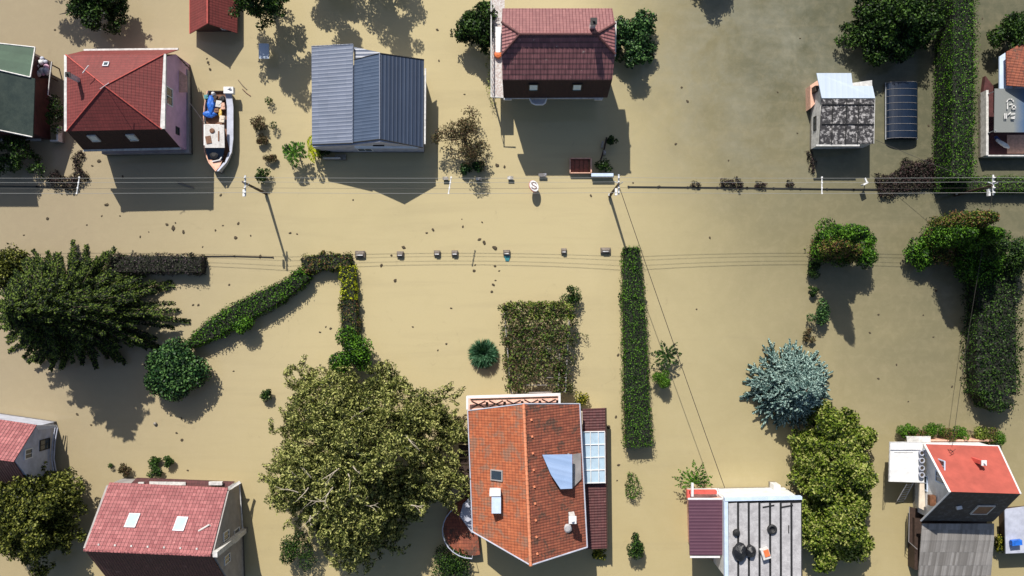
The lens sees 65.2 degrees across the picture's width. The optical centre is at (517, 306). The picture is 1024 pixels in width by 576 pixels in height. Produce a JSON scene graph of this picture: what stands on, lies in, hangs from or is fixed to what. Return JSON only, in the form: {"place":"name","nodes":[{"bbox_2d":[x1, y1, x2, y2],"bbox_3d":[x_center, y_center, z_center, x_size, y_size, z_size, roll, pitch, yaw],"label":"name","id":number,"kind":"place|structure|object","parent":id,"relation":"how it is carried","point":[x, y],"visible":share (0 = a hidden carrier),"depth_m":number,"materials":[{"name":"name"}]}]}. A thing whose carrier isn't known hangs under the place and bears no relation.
{"place":"outdoors","nodes":[
{"label":"outdoors","id":0,"kind":"place"},
{"bbox_2d":[0,0,1023,575],"bbox_3d":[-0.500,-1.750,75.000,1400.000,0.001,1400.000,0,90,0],"label":"flood water","id":1,"kind":"structure","parent":0,"point":[740,76],"depth_m":75.00,"materials":[{"name":"brown liquid"}]},
{"bbox_2d":[0,243,33,289],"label":"shrubby tree","id":2,"kind":"object","parent":1,"relation":"on","point":[9,263],"visible":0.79,"depth_m":72.30,"materials":[{"name":"green plant"}]},
{"bbox_2d":[0,135,46,180],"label":"straggly tree","id":3,"kind":"object","parent":1,"relation":"on","point":[14,159],"visible":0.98,"depth_m":73.19,"materials":[{"name":"green plant"}]},
{"bbox_2d":[0,43,50,141],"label":"green roofed house","id":4,"kind":"structure","parent":1,"relation":"on","point":[24,102],"depth_m":71.46,"materials":[{"name":"green metal"}]},
{"bbox_2d":[0,413,57,485],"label":"white gabled house","id":5,"kind":"structure","parent":1,"relation":"on","point":[27,445],"depth_m":71.28,"materials":[{"name":"white paint"}]},
{"bbox_2d":[39,438,49,450],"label":"window","id":6,"kind":"structure","parent":5,"relation":"in","point":[44,444],"depth_m":73.13,"materials":[{"name":"black glass"}]},
{"bbox_2d":[0,461,88,575],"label":"bushy tree","id":7,"kind":"object","parent":1,"relation":"on","point":[28,513],"visible":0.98,"depth_m":71.06,"materials":[{"name":"green plant"}]},
{"bbox_2d":[35,54,59,99],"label":"cluttered deck","id":8,"kind":"structure","parent":1,"relation":"on","point":[50,63],"depth_m":73.50,"materials":[{"name":"white wood"}]},
{"bbox_2d":[44,94,63,133],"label":"bush","id":9,"kind":"object","parent":1,"relation":"on","point":[53,111],"visible":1,"depth_m":73.31,"materials":[{"name":"green plant"}]},
{"bbox_2d":[50,125,64,142],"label":"white wall","id":10,"kind":"structure","parent":1,"relation":"on","point":[60,137],"depth_m":74.28,"materials":[{"name":"white paint"}]},
{"bbox_2d":[46,168,89,191],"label":"bramble","id":11,"kind":"object","parent":1,"relation":"on","point":[53,177],"visible":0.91,"depth_m":74.51,"materials":[{"name":"brown plant"}]},
{"bbox_2d":[70,150,85,169],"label":"bramble","id":12,"kind":"object","parent":1,"relation":"on","point":[76,159],"visible":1,"depth_m":74.68,"materials":[{"name":"brown plant"}]},
{"bbox_2d":[0,239,190,371],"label":"dark conifer","id":13,"kind":"object","parent":1,"relation":"on","point":[52,311],"visible":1,"depth_m":70.27,"materials":[{"name":"green plant"}]},
{"bbox_2d":[65,0,129,35],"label":"dark tree","id":14,"kind":"object","parent":1,"relation":"on","point":[89,12],"visible":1,"depth_m":71.59,"materials":[{"name":"green plant"}]},
{"bbox_2d":[117,463,131,477],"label":"bush","id":15,"kind":"object","parent":1,"relation":"on","point":[123,469],"visible":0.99,"depth_m":74.30,"materials":[{"name":"brown plant"}]},
{"bbox_2d":[64,48,192,155],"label":"mauve house","id":16,"kind":"structure","parent":1,"relation":"on","point":[126,101],"depth_m":68.69,"materials":[{"name":"red tile"}]},
{"bbox_2d":[166,85,172,106],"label":"window","id":17,"kind":"structure","parent":16,"relation":"in","point":[169,91],"depth_m":70.43,"materials":[{"name":"glass"}]},
{"bbox_2d":[146,462,163,477],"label":"bush","id":18,"kind":"object","parent":1,"relation":"on","point":[154,471],"visible":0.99,"depth_m":74.38,"materials":[{"name":"green plant"}]},
{"bbox_2d":[108,252,207,276],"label":"hedge","id":19,"kind":"object","parent":1,"relation":"on","point":[135,263],"visible":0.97,"depth_m":73.88,"materials":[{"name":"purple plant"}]},
{"bbox_2d":[83,478,247,575],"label":"pink tiled house","id":20,"kind":"structure","parent":1,"relation":"on","point":[158,527],"depth_m":69.56,"materials":[{"name":"red tile"}]},
{"bbox_2d":[143,336,212,401],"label":"bush","id":21,"kind":"object","parent":1,"relation":"on","point":[172,375],"visible":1,"depth_m":72.60,"materials":[{"name":"green plant"}]},
{"bbox_2d":[189,0,237,33],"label":"red cabin","id":22,"kind":"object","parent":1,"relation":"on","point":[208,16],"visible":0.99,"depth_m":73.11,"materials":[{"name":"tile"}]},
{"bbox_2d":[203,87,234,173],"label":"moored boat","id":23,"kind":"object","parent":1,"relation":"on","point":[218,138],"visible":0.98,"depth_m":73.91,"materials":[{"name":"white plastic"}]},
{"bbox_2d":[231,317,254,334],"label":"bush","id":24,"kind":"object","parent":1,"relation":"on","point":[244,324],"visible":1,"depth_m":73.34,"materials":[{"name":"green plant"}]},
{"bbox_2d":[184,266,312,348],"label":"hedge","id":25,"kind":"object","parent":1,"relation":"on","point":[252,306],"visible":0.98,"depth_m":73.80,"materials":[{"name":"green plant"}]},
{"bbox_2d":[227,0,289,31],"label":"slender tree","id":26,"kind":"object","parent":1,"relation":"on","point":[256,9],"visible":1,"depth_m":70.14,"materials":[{"name":"green plant"}]},
{"bbox_2d":[250,114,266,131],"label":"bush","id":27,"kind":"object","parent":1,"relation":"on","point":[258,122],"visible":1,"depth_m":74.13,"materials":[{"name":"brown plant"}]},
{"bbox_2d":[254,167,270,183],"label":"bush","id":28,"kind":"object","parent":1,"relation":"on","point":[259,175],"visible":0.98,"depth_m":74.00,"materials":[{"name":"green plant"}]},
{"bbox_2d":[259,43,268,58],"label":"pale chest","id":29,"kind":"object","parent":1,"relation":"on","point":[263,50],"visible":1,"depth_m":73.48,"materials":[{"name":"metal"}]},
{"bbox_2d":[282,141,308,167],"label":"palm","id":30,"kind":"object","parent":1,"relation":"on","point":[293,150],"visible":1,"depth_m":73.19,"materials":[{"name":"green plant"}]},
{"bbox_2d":[279,530,316,571],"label":"bush","id":31,"kind":"object","parent":1,"relation":"on","point":[291,547],"visible":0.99,"depth_m":73.07,"materials":[{"name":"green plant"}]},
{"bbox_2d":[307,136,320,162],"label":"palm","id":32,"kind":"object","parent":1,"relation":"on","point":[311,148],"visible":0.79,"depth_m":73.34,"materials":[{"name":"yellow plant"}]},
{"bbox_2d":[300,250,352,274],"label":"hedge","id":33,"kind":"object","parent":1,"relation":"on","point":[320,262],"visible":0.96,"depth_m":73.97,"materials":[{"name":"green plant"}]},
{"bbox_2d":[337,264,359,300],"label":"hedge","id":34,"kind":"object","parent":1,"relation":"on","point":[349,285],"visible":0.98,"depth_m":73.84,"materials":[{"name":"yellow plant"}]},
{"bbox_2d":[337,296,362,341],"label":"hedge","id":35,"kind":"object","parent":1,"relation":"on","point":[349,313],"visible":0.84,"depth_m":73.88,"materials":[{"name":"green plant"}]},
{"bbox_2d":[327,325,374,372],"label":"bush","id":36,"kind":"object","parent":1,"relation":"on","point":[354,351],"visible":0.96,"depth_m":72.94,"materials":[{"name":"green plant"}]},
{"bbox_2d":[257,354,470,574],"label":"willow tree","id":37,"kind":"object","parent":1,"relation":"on","point":[342,431],"visible":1,"depth_m":67.80,"materials":[{"name":"green plant"}]},
{"bbox_2d":[311,44,425,159],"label":"blue roofed house","id":38,"kind":"structure","parent":1,"relation":"on","point":[369,101],"depth_m":71.42,"materials":[{"name":"metal"}]},
{"bbox_2d":[431,544,471,575],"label":"bush","id":39,"kind":"object","parent":1,"relation":"on","point":[450,562],"visible":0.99,"depth_m":73.73,"materials":[{"name":"green plant"}]},
{"bbox_2d":[430,105,490,170],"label":"sparse tree","id":40,"kind":"object","parent":1,"relation":"on","point":[464,130],"visible":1,"depth_m":72.64,"materials":[{"name":"brown plant"}]},
{"bbox_2d":[450,0,497,54],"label":"dark tree","id":41,"kind":"object","parent":1,"relation":"on","point":[473,24],"visible":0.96,"depth_m":71.67,"materials":[{"name":"green plant"}]},
{"bbox_2d":[467,339,499,368],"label":"yucca","id":42,"kind":"object","parent":1,"relation":"on","point":[484,353],"visible":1,"depth_m":74.04,"materials":[{"name":"green plant"}]},
{"bbox_2d":[442,393,607,565],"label":"orange tiled house","id":43,"kind":"structure","parent":1,"relation":"on","point":[536,467],"depth_m":69.77,"materials":[{"name":"tile"}]},
{"bbox_2d":[497,300,579,394],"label":"vine pergola","id":44,"kind":"object","parent":1,"relation":"on","point":[534,309],"visible":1,"depth_m":72.43,"materials":[{"name":"plant"}]},
{"bbox_2d":[491,0,616,104],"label":"brown tiled house","id":45,"kind":"structure","parent":1,"relation":"on","point":[558,53],"depth_m":67.21,"materials":[{"name":"tile"}]},
{"bbox_2d":[559,284,581,305],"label":"bush","id":46,"kind":"object","parent":1,"relation":"on","point":[572,296],"visible":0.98,"depth_m":73.69,"materials":[{"name":"green plant"}]},
{"bbox_2d":[569,158,591,173],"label":"wooden hatch","id":47,"kind":"object","parent":1,"relation":"on","point":[580,165],"visible":1,"depth_m":74.75,"materials":[{"name":"brown wood"}]},
{"bbox_2d":[574,391,589,406],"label":"bush","id":48,"kind":"object","parent":1,"relation":"on","point":[582,399],"visible":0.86,"depth_m":73.84,"materials":[{"name":"yellow plant"}]},
{"bbox_2d":[591,548,606,560],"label":"bush","id":49,"kind":"object","parent":1,"relation":"on","point":[596,554],"visible":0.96,"depth_m":74.10,"materials":[{"name":"green plant"}]},
{"bbox_2d":[594,158,612,172],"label":"bush","id":50,"kind":"object","parent":1,"relation":"on","point":[603,165],"visible":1,"depth_m":74.20,"materials":[{"name":"green plant"}]},
{"bbox_2d":[608,174,622,197],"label":"utility pole","id":51,"kind":"object","parent":1,"relation":"on","point":[614,189],"visible":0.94,"depth_m":69.00,"materials":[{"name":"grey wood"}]},
{"bbox_2d":[0,188,891,188],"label":"overhead cable","id":52,"kind":"object","parent":51,"relation":"attached to","point":[455,188],"visible":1,"depth_m":69.04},
{"bbox_2d":[0,182,908,182],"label":"overhead cable","id":53,"kind":"object","parent":51,"relation":"attached to","point":[466,182],"visible":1,"depth_m":68.97,"materials":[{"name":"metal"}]},
{"bbox_2d":[0,192,1009,193],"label":"overhead cable","id":54,"kind":"object","parent":51,"relation":"attached to","point":[473,193],"visible":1,"depth_m":69.11,"materials":[{"name":"metal"}]},
{"bbox_2d":[620,190,724,487],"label":"service cable","id":55,"kind":"object","parent":51,"relation":"attached to","point":[672,340],"visible":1,"depth_m":69.69,"materials":[{"name":"black rubber"}]},
{"bbox_2d":[625,471,642,499],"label":"weedy plant","id":56,"kind":"object","parent":1,"relation":"on","point":[633,497],"visible":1,"depth_m":74.31,"materials":[{"name":"green plant"}]},
{"bbox_2d":[626,532,644,559],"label":"bush","id":57,"kind":"object","parent":1,"relation":"on","point":[636,550],"visible":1,"depth_m":73.43,"materials":[{"name":"green plant"}]},
{"bbox_2d":[615,8,657,68],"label":"glossy tree","id":58,"kind":"object","parent":1,"relation":"on","point":[636,31],"visible":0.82,"depth_m":72.69,"materials":[{"name":"green plant"}]},
{"bbox_2d":[618,245,655,448],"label":"hedge","id":59,"kind":"object","parent":1,"relation":"on","point":[638,429],"visible":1,"depth_m":73.54,"materials":[{"name":"green plant"}]},
{"bbox_2d":[651,369,670,388],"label":"bush","id":60,"kind":"object","parent":1,"relation":"on","point":[663,382],"visible":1,"depth_m":73.49,"materials":[{"name":"green plant"}]},
{"bbox_2d":[649,340,681,369],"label":"palm","id":61,"kind":"object","parent":1,"relation":"on","point":[668,355],"visible":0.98,"depth_m":73.50,"materials":[{"name":"green plant"}]},
{"bbox_2d":[672,459,712,488],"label":"palm","id":62,"kind":"object","parent":1,"relation":"on","point":[694,480],"visible":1,"depth_m":73.14,"materials":[{"name":"green plant"}]},
{"bbox_2d":[719,176,743,190],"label":"bramble","id":63,"kind":"object","parent":1,"relation":"on","point":[734,184],"visible":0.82,"depth_m":74.65,"materials":[{"name":"brown plant"}]},
{"bbox_2d":[686,481,802,575],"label":"flat roofed house","id":64,"kind":"structure","parent":1,"relation":"on","point":[716,517],"depth_m":69.97,"materials":[{"name":"white paint"}]},
{"bbox_2d":[732,542,746,561],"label":"rubbish bag","id":65,"kind":"object","parent":64,"relation":"on","point":[739,551],"visible":1,"depth_m":69.39,"materials":[{"name":"black plastic"}]},
{"bbox_2d":[628,186,933,189],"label":"fence","id":66,"kind":"object","parent":1,"relation":"on","point":[757,187],"visible":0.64,"depth_m":74.88,"materials":[{"name":"black metal"}]},
{"bbox_2d":[739,338,833,430],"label":"blue spruce","id":67,"kind":"object","parent":1,"relation":"on","point":[801,391],"visible":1,"depth_m":72.10,"materials":[{"name":"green plant"}]},
{"bbox_2d":[806,257,820,279],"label":"bush","id":68,"kind":"object","parent":1,"relation":"on","point":[813,266],"visible":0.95,"depth_m":74.10,"materials":[{"name":"green plant"}]},
{"bbox_2d":[806,298,830,325],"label":"bush","id":69,"kind":"object","parent":1,"relation":"on","point":[822,313],"visible":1,"depth_m":73.87,"materials":[{"name":"green plant"}]},
{"bbox_2d":[804,237,854,261],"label":"columnar conifer","id":70,"kind":"object","parent":1,"relation":"on","point":[833,249],"visible":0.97,"depth_m":69.81,"materials":[{"name":"green plant"}]},
{"bbox_2d":[810,218,849,267],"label":"conifer shrub","id":71,"kind":"object","parent":1,"relation":"on","point":[819,235],"visible":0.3,"depth_m":72.80,"materials":[{"name":"green plant"}]},
{"bbox_2d":[785,399,878,503],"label":"yellow green tree","id":72,"kind":"object","parent":1,"relation":"on","point":[831,456],"visible":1,"depth_m":70.78,"materials":[{"name":"green plant"}]},
{"bbox_2d":[802,488,875,573],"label":"yellow green tree","id":73,"kind":"object","parent":1,"relation":"on","point":[838,531],"visible":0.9,"depth_m":71.28,"materials":[{"name":"green plant"}]},
{"bbox_2d":[805,73,874,149],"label":"slate roofed shed","id":74,"kind":"structure","parent":1,"relation":"on","point":[841,106],"depth_m":72.01,"materials":[{"name":"grey stone"}]},
{"bbox_2d":[811,223,869,245],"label":"columnar conifer","id":75,"kind":"object","parent":1,"relation":"on","point":[856,233],"visible":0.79,"depth_m":68.14,"materials":[{"name":"green plant"}]},
{"bbox_2d":[837,243,862,265],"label":"columnar conifer","id":76,"kind":"object","parent":1,"relation":"on","point":[856,252],"visible":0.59,"depth_m":71.35,"materials":[{"name":"green plant"}]},
{"bbox_2d":[851,231,878,269],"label":"conifer shrub","id":77,"kind":"object","parent":1,"relation":"on","point":[868,255],"visible":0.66,"depth_m":72.24,"materials":[{"name":"green plant"}]},
{"bbox_2d":[833,0,946,66],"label":"dark tree","id":78,"kind":"object","parent":1,"relation":"on","point":[905,28],"visible":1,"depth_m":71.89,"materials":[{"name":"green plant"}]},
{"bbox_2d":[884,81,917,139],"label":"pool enclosure","id":79,"kind":"object","parent":1,"relation":"on","point":[900,110],"visible":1,"depth_m":74.14,"materials":[{"name":"blue glass"}]},
{"bbox_2d":[874,164,936,199],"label":"bramble","id":80,"kind":"object","parent":1,"relation":"on","point":[899,188],"visible":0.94,"depth_m":74.50,"materials":[{"name":"brown plant"}]},
{"bbox_2d":[896,423,919,437],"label":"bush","id":81,"kind":"object","parent":1,"relation":"on","point":[905,428],"visible":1,"depth_m":73.83,"materials":[{"name":"green plant"}]},
{"bbox_2d":[898,157,936,177],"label":"bramble","id":82,"kind":"object","parent":1,"relation":"on","point":[917,166],"visible":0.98,"depth_m":74.41,"materials":[{"name":"brown plant"}]},
{"bbox_2d":[906,436,930,442],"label":"canopy","id":83,"kind":"object","parent":1,"relation":"on","point":[925,439],"visible":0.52,"depth_m":73.40,"materials":[{"name":"white fabric"}]},
{"bbox_2d":[902,237,935,271],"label":"conifer shrub","id":84,"kind":"object","parent":1,"relation":"on","point":[920,252],"visible":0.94,"depth_m":73.38,"materials":[{"name":"green plant"}]},
{"bbox_2d":[922,422,945,436],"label":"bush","id":85,"kind":"object","parent":1,"relation":"on","point":[932,427],"visible":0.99,"depth_m":73.86,"materials":[{"name":"green plant"}]},
{"bbox_2d":[923,230,964,266],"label":"conifer shrub","id":86,"kind":"object","parent":1,"relation":"on","point":[949,254],"visible":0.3,"depth_m":72.88,"materials":[{"name":"green plant"}]},
{"bbox_2d":[919,223,979,251],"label":"columnar conifer","id":87,"kind":"object","parent":1,"relation":"on","point":[959,235],"visible":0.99,"depth_m":70.34,"materials":[{"name":"green plant"}]},
{"bbox_2d":[940,427,958,441],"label":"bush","id":88,"kind":"object","parent":1,"relation":"on","point":[948,435],"visible":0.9,"depth_m":73.73,"materials":[{"name":"green plant"}]},
{"bbox_2d":[888,441,1021,575],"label":"red roofed chalet","id":89,"kind":"object","parent":1,"relation":"on","point":[964,492],"visible":0.99,"depth_m":72.15,"materials":[{"name":"red tile"}]},
{"bbox_2d":[931,0,980,185],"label":"hedge","id":90,"kind":"object","parent":1,"relation":"on","point":[955,40],"visible":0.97,"depth_m":71.90,"materials":[{"name":"green plant"}]},
{"bbox_2d":[951,425,969,440],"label":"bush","id":91,"kind":"object","parent":1,"relation":"on","point":[962,433],"visible":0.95,"depth_m":73.78,"materials":[{"name":"green plant"}]},
{"bbox_2d":[923,208,999,234],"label":"columnar conifer","id":92,"kind":"object","parent":1,"relation":"on","point":[979,219],"visible":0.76,"depth_m":68.50,"materials":[{"name":"green plant"}]},
{"bbox_2d":[954,175,997,196],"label":"utility pole","id":93,"kind":"object","parent":1,"relation":"on","point":[976,189],"visible":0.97,"depth_m":69.28,"materials":[{"name":"grey wood"}]},
{"bbox_2d":[949,243,1005,287],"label":"conifer shrub","id":94,"kind":"object","parent":1,"relation":"on","point":[973,264],"visible":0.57,"depth_m":72.20,"materials":[{"name":"green plant"}]},
{"bbox_2d":[967,426,987,439],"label":"conifer","id":95,"kind":"object","parent":1,"relation":"on","point":[980,432],"visible":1,"depth_m":73.78,"materials":[{"name":"green plant"}]},
{"bbox_2d":[932,174,1023,194],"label":"hedge","id":96,"kind":"object","parent":1,"relation":"on","point":[1012,184],"visible":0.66,"depth_m":73.97,"materials":[{"name":"green plant"}]},
{"bbox_2d":[955,225,1005,253],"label":"columnar conifer","id":97,"kind":"object","parent":1,"relation":"on","point":[990,234],"visible":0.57,"depth_m":68.30,"materials":[{"name":"green plant"}]},
{"bbox_2d":[957,238,1010,264],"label":"columnar conifer","id":98,"kind":"object","parent":1,"relation":"on","point":[1000,247],"visible":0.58,"depth_m":69.77,"materials":[{"name":"green plant"}]},
{"bbox_2d":[977,426,999,444],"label":"conifer","id":99,"kind":"object","parent":1,"relation":"on","point":[989,442],"visible":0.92,"depth_m":73.90,"materials":[{"name":"green plant"}]},
{"bbox_2d":[959,265,1023,413],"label":"hedge","id":100,"kind":"object","parent":1,"relation":"on","point":[992,372],"visible":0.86,"depth_m":73.11,"materials":[{"name":"green plant"}]},
{"bbox_2d":[987,431,1006,445],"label":"conifer","id":101,"kind":"object","parent":1,"relation":"on","point":[1001,438],"visible":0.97,"depth_m":73.73,"materials":[{"name":"green plant"}]},
{"bbox_2d":[994,534,1004,552],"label":"bush","id":102,"kind":"object","parent":1,"relation":"on","point":[999,540],"visible":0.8,"depth_m":73.86,"materials":[{"name":"green plant"}]},
{"bbox_2d":[978,44,1023,158],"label":"house","id":103,"kind":"structure","parent":1,"relation":"on","point":[1010,68],"depth_m":74.12,"materials":[{"name":"orange tile"}]},
{"bbox_2d":[988,89,1023,132],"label":"printed canopy","id":104,"kind":"object","parent":103,"relation":"attached to","point":[1008,110],"visible":1,"depth_m":72.50,"materials":[{"name":"fabric"}]},
{"bbox_2d":[986,11,1023,49],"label":"corner tree","id":105,"kind":"object","parent":1,"relation":"on","point":[1014,24],"visible":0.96,"depth_m":72.70,"materials":[{"name":"green plant"}]},
{"bbox_2d":[995,230,1023,279],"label":"conifer shrub","id":106,"kind":"object","parent":1,"relation":"on","point":[1014,257],"visible":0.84,"depth_m":71.89,"materials":[{"name":"green plant"}]},
{"bbox_2d":[999,506,1023,553],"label":"grey outbuilding","id":107,"kind":"structure","parent":1,"relation":"on","point":[1011,523],"depth_m":72.86,"materials":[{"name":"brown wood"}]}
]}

